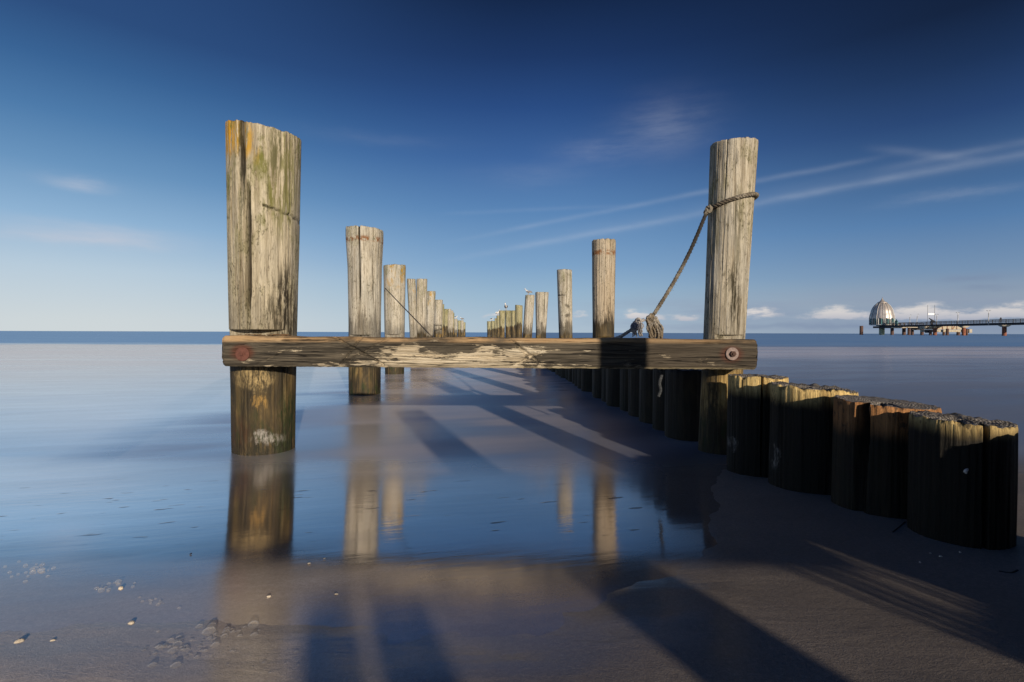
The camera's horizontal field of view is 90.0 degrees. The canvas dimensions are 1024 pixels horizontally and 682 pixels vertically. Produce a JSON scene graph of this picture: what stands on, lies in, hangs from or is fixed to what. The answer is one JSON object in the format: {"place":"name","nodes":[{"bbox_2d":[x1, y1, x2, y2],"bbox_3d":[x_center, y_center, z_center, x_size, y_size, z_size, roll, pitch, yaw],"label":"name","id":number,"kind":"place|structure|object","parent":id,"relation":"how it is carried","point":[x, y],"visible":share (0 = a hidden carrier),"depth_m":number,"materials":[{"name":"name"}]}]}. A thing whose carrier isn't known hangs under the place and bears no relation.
{"place":"outdoors","nodes":[
{"label":"outdoors","id":0,"kind":"place"},
{"bbox_2d":[0,331,1023,644],"bbox_3d":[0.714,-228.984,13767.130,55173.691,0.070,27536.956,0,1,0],"label":"sea","id":1,"kind":"structure","parent":0,"point":[410,503],"depth_m":1.77,"materials":[{"name":"blue liquid"}]},
{"bbox_2d":[225,119,300,455],"bbox_3d":[-1.133,-0.072,2.348,0.313,1.838,0.316,0,1,0],"label":"wooden post","id":2,"kind":"object","parent":1,"relation":"in","point":[263,174],"visible":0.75,"depth_m":2.23,"materials":[{"name":"brown wood"}]},
{"bbox_2d":[222,335,757,369],"bbox_3d":[-0.091,0.047,2.167,2.207,0.136,0.178,0,1,0],"label":"crossbeam","id":3,"kind":"object","parent":2,"relation":"attached to","point":[461,352],"visible":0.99,"depth_m":2.10,"materials":[{"name":"brown wood"}]},
{"bbox_2d":[238,334,291,335],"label":"wood splinters","id":4,"kind":"object","parent":3,"relation":"on","point":[268,334],"visible":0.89,"depth_m":2.16,"materials":[{"name":"brown wood"}]},
{"bbox_2d":[613,317,644,337],"bbox_3d":[0.496,-0.051,2.189,0.142,0.100,0.076,0,1,18],"label":"rope tail","id":5,"kind":"object","parent":3,"relation":"on","point":[636,324],"visible":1,"depth_m":2.17},
{"bbox_2d":[645,313,663,338],"bbox_3d":[0.610,-0.061,2.182,0.080,0.118,0.076,0,1,0],"label":"frayed rope bundle","id":6,"kind":"object","parent":3,"relation":"on","point":[654,326],"visible":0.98,"depth_m":2.17,"materials":[{"name":"beige fabric"}]},
{"bbox_2d":[657,369,662,396],"bbox_3d":[0.657,0.183,2.273,0.027,0.134,0.015,0,1,0],"label":"hanging rope strand","id":7,"kind":"object","parent":3,"relation":"hanging from","point":[659,383],"visible":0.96,"depth_m":2.27},
{"bbox_2d":[346,225,383,395],"bbox_3d":[-1.289,-0.087,4.480,0.311,1.796,0.313,0,1,0],"label":"wooden post","id":8,"kind":"object","parent":1,"relation":"in","point":[364,247],"visible":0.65,"depth_m":4.36,"materials":[{"name":"brown wood"}]},
{"bbox_2d":[383,264,405,373],"bbox_3d":[-1.525,-0.110,6.658,0.285,1.768,0.287,0,1,0],"label":"wooden post","id":9,"kind":"object","parent":1,"relation":"in","point":[394,275],"visible":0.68,"depth_m":6.54,"materials":[{"name":"brown wood"}]},
{"bbox_2d":[385,288,431,336],"bbox_3d":[-0.981,-0.347,4.375,0.012,0.582,4.423,0,1,-17],"label":"thin line","id":10,"kind":"object","parent":9,"relation":"attached to","point":[409,313],"visible":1,"depth_m":3.18,"materials":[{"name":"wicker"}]},
{"bbox_2d":[407,279,416,337],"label":"wooden post","id":11,"kind":"object","parent":1,"relation":"in","point":[411,288],"visible":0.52,"depth_m":8.74,"materials":[{"name":"brown wood"}]},
{"bbox_2d":[416,278,426,336],"bbox_3d":[-1.587,-0.100,8.950,0.212,1.972,0.187,0,1,0],"label":"wooden post","id":12,"kind":"object","parent":1,"relation":"in","point":[421,298],"visible":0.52,"depth_m":8.87,"materials":[{"name":"grey wood"}]},
{"bbox_2d":[426,291,435,336],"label":"wooden post","id":13,"kind":"object","parent":1,"relation":"in","point":[431,295],"visible":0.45,"depth_m":11.00,"materials":[{"name":"brown wood"}]},
{"bbox_2d":[434,300,442,336],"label":"wooden post","id":14,"kind":"object","parent":1,"relation":"in","point":[438,314],"visible":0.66,"depth_m":13.30,"materials":[{"name":"grey wood"}]},
{"bbox_2d":[442,304,443,336],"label":"wooden post","id":15,"kind":"object","parent":1,"relation":"in","point":[443,322],"visible":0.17,"depth_m":15.54,"materials":[{"name":"brown wood"}]},
{"bbox_2d":[444,309,447,336],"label":"wooden post","id":16,"kind":"object","parent":1,"relation":"in","point":[445,322],"visible":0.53,"depth_m":18.34,"materials":[{"name":"brown wood"}]},
{"bbox_2d":[448,309,450,336],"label":"wooden post","id":17,"kind":"object","parent":1,"relation":"in","point":[449,322],"visible":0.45,"depth_m":18.73,"materials":[{"name":"grey wood"}]},
{"bbox_2d":[451,310,452,336],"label":"wooden post","id":18,"kind":"object","parent":1,"relation":"in","point":[451,323],"visible":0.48,"depth_m":20.53,"materials":[{"name":"grey wood"}]},
{"bbox_2d":[454,319,457,336],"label":"wooden post","id":19,"kind":"object","parent":1,"relation":"in","point":[455,327],"visible":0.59,"depth_m":30.90,"materials":[{"name":"grey wood"}]},
{"bbox_2d":[458,320,460,336],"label":"wooden post","id":20,"kind":"object","parent":1,"relation":"in","point":[459,328],"visible":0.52,"depth_m":33.91,"materials":[{"name":"brown wood"}]},
{"bbox_2d":[461,320,463,336],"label":"wooden post","id":21,"kind":"object","parent":1,"relation":"in","point":[462,328],"visible":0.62,"depth_m":35.90,"materials":[{"name":"grey wood"}]},
{"bbox_2d":[487,321,490,336],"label":"wooden post","id":22,"kind":"object","parent":1,"relation":"in","point":[488,328],"visible":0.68,"depth_m":35.87,"materials":[{"name":"brown wood"}]},
{"bbox_2d":[491,321,494,336],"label":"wooden post","id":23,"kind":"object","parent":1,"relation":"in","point":[492,328],"visible":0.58,"depth_m":31.90,"materials":[{"name":"brown wood"}]},
{"bbox_2d":[495,318,496,336],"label":"wooden post","id":24,"kind":"object","parent":1,"relation":"in","point":[495,328],"visible":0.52,"depth_m":25.94,"materials":[{"name":"brown wood"}]},
{"bbox_2d":[496,316,498,336],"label":"wooden post","id":25,"kind":"object","parent":1,"relation":"in","point":[497,319],"visible":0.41,"depth_m":22.42,"materials":[{"name":"brown wood"}]},
{"bbox_2d":[499,310,504,337],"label":"wooden post","id":26,"kind":"object","parent":1,"relation":"in","point":[501,323],"visible":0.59,"depth_m":19.11,"materials":[{"name":"brown wood"}]},
{"bbox_2d":[505,310,510,337],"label":"wooden post","id":27,"kind":"object","parent":1,"relation":"in","point":[507,323],"visible":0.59,"depth_m":16.91,"materials":[{"name":"brown wood"}]},
{"bbox_2d":[511,310,514,337],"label":"wooden post","id":28,"kind":"object","parent":1,"relation":"in","point":[512,323],"visible":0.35,"depth_m":15.51,"materials":[{"name":"brown wood"}]},
{"bbox_2d":[515,305,522,337],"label":"wooden post","id":29,"kind":"object","parent":1,"relation":"in","point":[518,319],"visible":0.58,"depth_m":13.31,"materials":[{"name":"brown wood"}]},
{"bbox_2d":[522,295,534,337],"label":"wooden post","id":30,"kind":"object","parent":1,"relation":"in","point":[528,316],"visible":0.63,"depth_m":11.10,"materials":[{"name":"grey wood"}]},
{"bbox_2d":[535,292,548,337],"bbox_3d":[0.520,0.016,9.002,0.242,1.752,0.232,0,1,0],"label":"wooden post","id":31,"kind":"object","parent":1,"relation":"in","point":[541,303],"visible":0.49,"depth_m":8.91,"materials":[{"name":"grey wood"}]},
{"bbox_2d":[560,368,564,377],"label":"wooden stump","id":32,"kind":"object","parent":1,"relation":"in","point":[562,373],"visible":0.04,"depth_m":6.09,"materials":[{"name":"brown wood"}]},
{"bbox_2d":[557,269,572,337],"bbox_3d":[0.709,-0.009,6.803,0.237,1.876,0.196,0,1,0],"label":"wooden post","id":33,"kind":"object","parent":1,"relation":"in","point":[564,284],"visible":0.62,"depth_m":6.71,"materials":[{"name":"grey wood"}]},
{"bbox_2d":[565,368,567,379],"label":"wooden stump","id":34,"kind":"object","parent":1,"relation":"in","point":[566,373],"visible":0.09,"depth_m":5.88,"materials":[{"name":"brown wood"}]},
{"bbox_2d":[568,368,571,381],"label":"wooden stump","id":35,"kind":"object","parent":1,"relation":"in","point":[569,375],"visible":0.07,"depth_m":5.63,"materials":[{"name":"brown wood"}]},
{"bbox_2d":[572,368,574,383],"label":"wooden stump","id":36,"kind":"object","parent":1,"relation":"in","point":[573,372],"visible":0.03,"depth_m":5.41,"materials":[{"name":"brown wood"}]},
{"bbox_2d":[574,368,576,385],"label":"wooden stump","id":37,"kind":"object","parent":1,"relation":"in","point":[575,380],"visible":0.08,"depth_m":5.18,"materials":[{"name":"brown wood"}]},
{"bbox_2d":[577,369,580,388],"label":"wooden stump","id":38,"kind":"object","parent":1,"relation":"in","point":[578,378],"visible":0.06,"depth_m":4.93,"materials":[{"name":"brown wood"}]},
{"bbox_2d":[581,368,591,391],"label":"wooden stump","id":39,"kind":"object","parent":1,"relation":"in","point":[586,379],"visible":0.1,"depth_m":4.68,"materials":[{"name":"brown wood"}]},
{"bbox_2d":[592,369,601,398],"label":"wooden stump","id":40,"kind":"object","parent":1,"relation":"in","point":[596,382],"visible":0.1,"depth_m":4.22,"materials":[{"name":"brown wood"}]},
{"bbox_2d":[601,368,605,401],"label":"wooden stump","id":41,"kind":"object","parent":1,"relation":"in","point":[603,392],"visible":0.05,"depth_m":4.02,"materials":[{"name":"brown wood"}]},
{"bbox_2d":[592,238,615,373],"bbox_3d":[0.803,-0.034,4.500,0.207,1.703,0.208,0,1,0],"label":"wooden post","id":42,"kind":"object","parent":1,"relation":"in","point":[603,279],"visible":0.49,"depth_m":4.41,"materials":[{"name":"brown wood"}]},
{"bbox_2d":[606,369,619,406],"bbox_3d":[0.819,0.464,3.827,0.228,0.729,0.235,0,1,0],"label":"wooden stump","id":43,"kind":"object","parent":1,"relation":"in","point":[612,387],"visible":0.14,"depth_m":3.74,"materials":[{"name":"brown wood"}]},
{"bbox_2d":[620,369,627,411],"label":"wooden stump","id":44,"kind":"object","parent":1,"relation":"in","point":[623,389],"visible":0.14,"depth_m":3.54,"materials":[{"name":"brown wood"}]},
{"bbox_2d":[628,369,638,416],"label":"wooden stump","id":45,"kind":"object","parent":1,"relation":"in","point":[633,392],"visible":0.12,"depth_m":3.30,"materials":[{"name":"brown wood"}]},
{"bbox_2d":[639,369,652,423],"bbox_3d":[0.901,0.484,3.134,0.248,0.712,0.249,0,1,0],"label":"wooden stump","id":46,"kind":"object","parent":1,"relation":"in","point":[645,395],"visible":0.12,"depth_m":3.06,"materials":[{"name":"brown wood"}]},
{"bbox_2d":[652,369,665,430],"bbox_3d":[0.900,0.492,2.898,0.207,0.706,0.209,0,1,0],"label":"wooden stump","id":47,"kind":"object","parent":1,"relation":"in","point":[658,421],"visible":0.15,"depth_m":2.84,"materials":[{"name":"brown wood"}]},
{"bbox_2d":[664,369,701,441],"bbox_3d":[0.923,0.493,2.668,0.243,0.711,0.244,0,1,0],"label":"wooden stump","id":48,"kind":"object","parent":1,"relation":"in","point":[682,399],"visible":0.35,"depth_m":2.57,"materials":[{"name":"brown wood"}]},
{"bbox_2d":[698,137,757,454],"bbox_3d":[0.979,-0.029,2.349,0.263,1.766,0.202,0,1,0],"label":"wooden post","id":49,"kind":"object","parent":1,"relation":"in","point":[732,167],"visible":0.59,"depth_m":2.27,"materials":[{"name":"grey wood"}]},
{"bbox_2d":[652,192,758,314],"bbox_3d":[0.879,-0.387,2.261,0.525,0.553,0.234,0,1,-35],"label":"rope","id":50,"kind":"object","parent":49,"relation":"attached to","point":[708,209],"visible":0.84,"depth_m":2.24,"materials":[{"name":"fabric"}]},
{"bbox_2d":[727,373,788,477],"bbox_3d":[0.947,0.494,1.980,0.215,0.732,0.219,0,1,0],"label":"wooden stump","id":51,"kind":"object","parent":1,"relation":"in","point":[748,416],"visible":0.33,"depth_m":1.90,"materials":[{"name":"brown wood"}]},
{"bbox_2d":[768,381,858,494],"bbox_3d":[1.027,0.504,1.748,0.276,0.721,0.268,0,1,0],"label":"wooden stump","id":52,"kind":"object","parent":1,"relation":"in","point":[800,437],"visible":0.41,"depth_m":1.65,"materials":[{"name":"brown wood"}]},
{"bbox_2d":[859,326,862,334],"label":"mooring pile","id":53,"kind":"object","parent":1,"relation":"in","point":[861,331],"visible":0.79,"depth_m":224.38,"materials":[{"name":"brown wood"}]},
{"bbox_2d":[869,297,894,334],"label":"diving gondola","id":54,"kind":"object","parent":1,"relation":"in","point":[882,313],"visible":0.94,"depth_m":225.16,"materials":[{"name":"metal"}]},
{"bbox_2d":[831,395,941,518],"bbox_3d":[1.083,0.517,1.490,0.263,0.702,0.259,0,1,0],"label":"wooden stump","id":55,"kind":"object","parent":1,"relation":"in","point":[869,455],"visible":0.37,"depth_m":1.41,"materials":[{"name":"brown wood"}]},
{"bbox_2d":[920,326,971,334],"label":"landing stage","id":56,"kind":"object","parent":1,"relation":"in","point":[935,330],"visible":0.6,"depth_m":189.96,"materials":[{"name":"beige concrete"}]},
{"bbox_2d":[873,319,1023,335],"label":"pier","id":57,"kind":"structure","parent":1,"relation":"in","point":[916,326],"depth_m":183.83,"materials":[{"name":"wood"}]},
{"bbox_2d":[927,308,934,322],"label":"signal masts","id":58,"kind":"object","parent":57,"relation":"on","point":[930,314],"visible":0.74,"depth_m":201.82},
{"bbox_2d":[907,410,1017,549],"bbox_3d":[1.094,0.527,1.253,0.204,0.692,0.205,0,1,0],"label":"wooden stump","id":59,"kind":"object","parent":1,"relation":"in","point":[949,501],"visible":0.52,"depth_m":1.18,"materials":[{"name":"brown wood"}]},
{"bbox_2d":[0,469,1023,681],"bbox_3d":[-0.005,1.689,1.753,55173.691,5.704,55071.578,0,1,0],"label":"sand","id":60,"kind":"structure","parent":0,"point":[776,584],"depth_m":0.80,"materials":[{"name":"sand"}]},
{"bbox_2d":[14,638,24,643],"bbox_3d":[-0.745,0.455,0.773,0.012,0.007,0.017,0,1,-18],"label":"seashell","id":61,"kind":"object","parent":60,"relation":"on","point":[19,640],"visible":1,"depth_m":0.77,"materials":[{"name":"white"}]},
{"bbox_2d":[31,566,298,665],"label":"foam bubbles","id":62,"kind":"object","parent":60,"relation":"on","point":[179,635],"visible":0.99,"depth_m":0.81,"materials":[{"name":"white liquid"}]},
{"bbox_2d":[0,0,1023,333],"label":"sky","id":63,"kind":"structure","parent":0,"point":[489,144],"materials":[{"name":"blue"}]}
]}

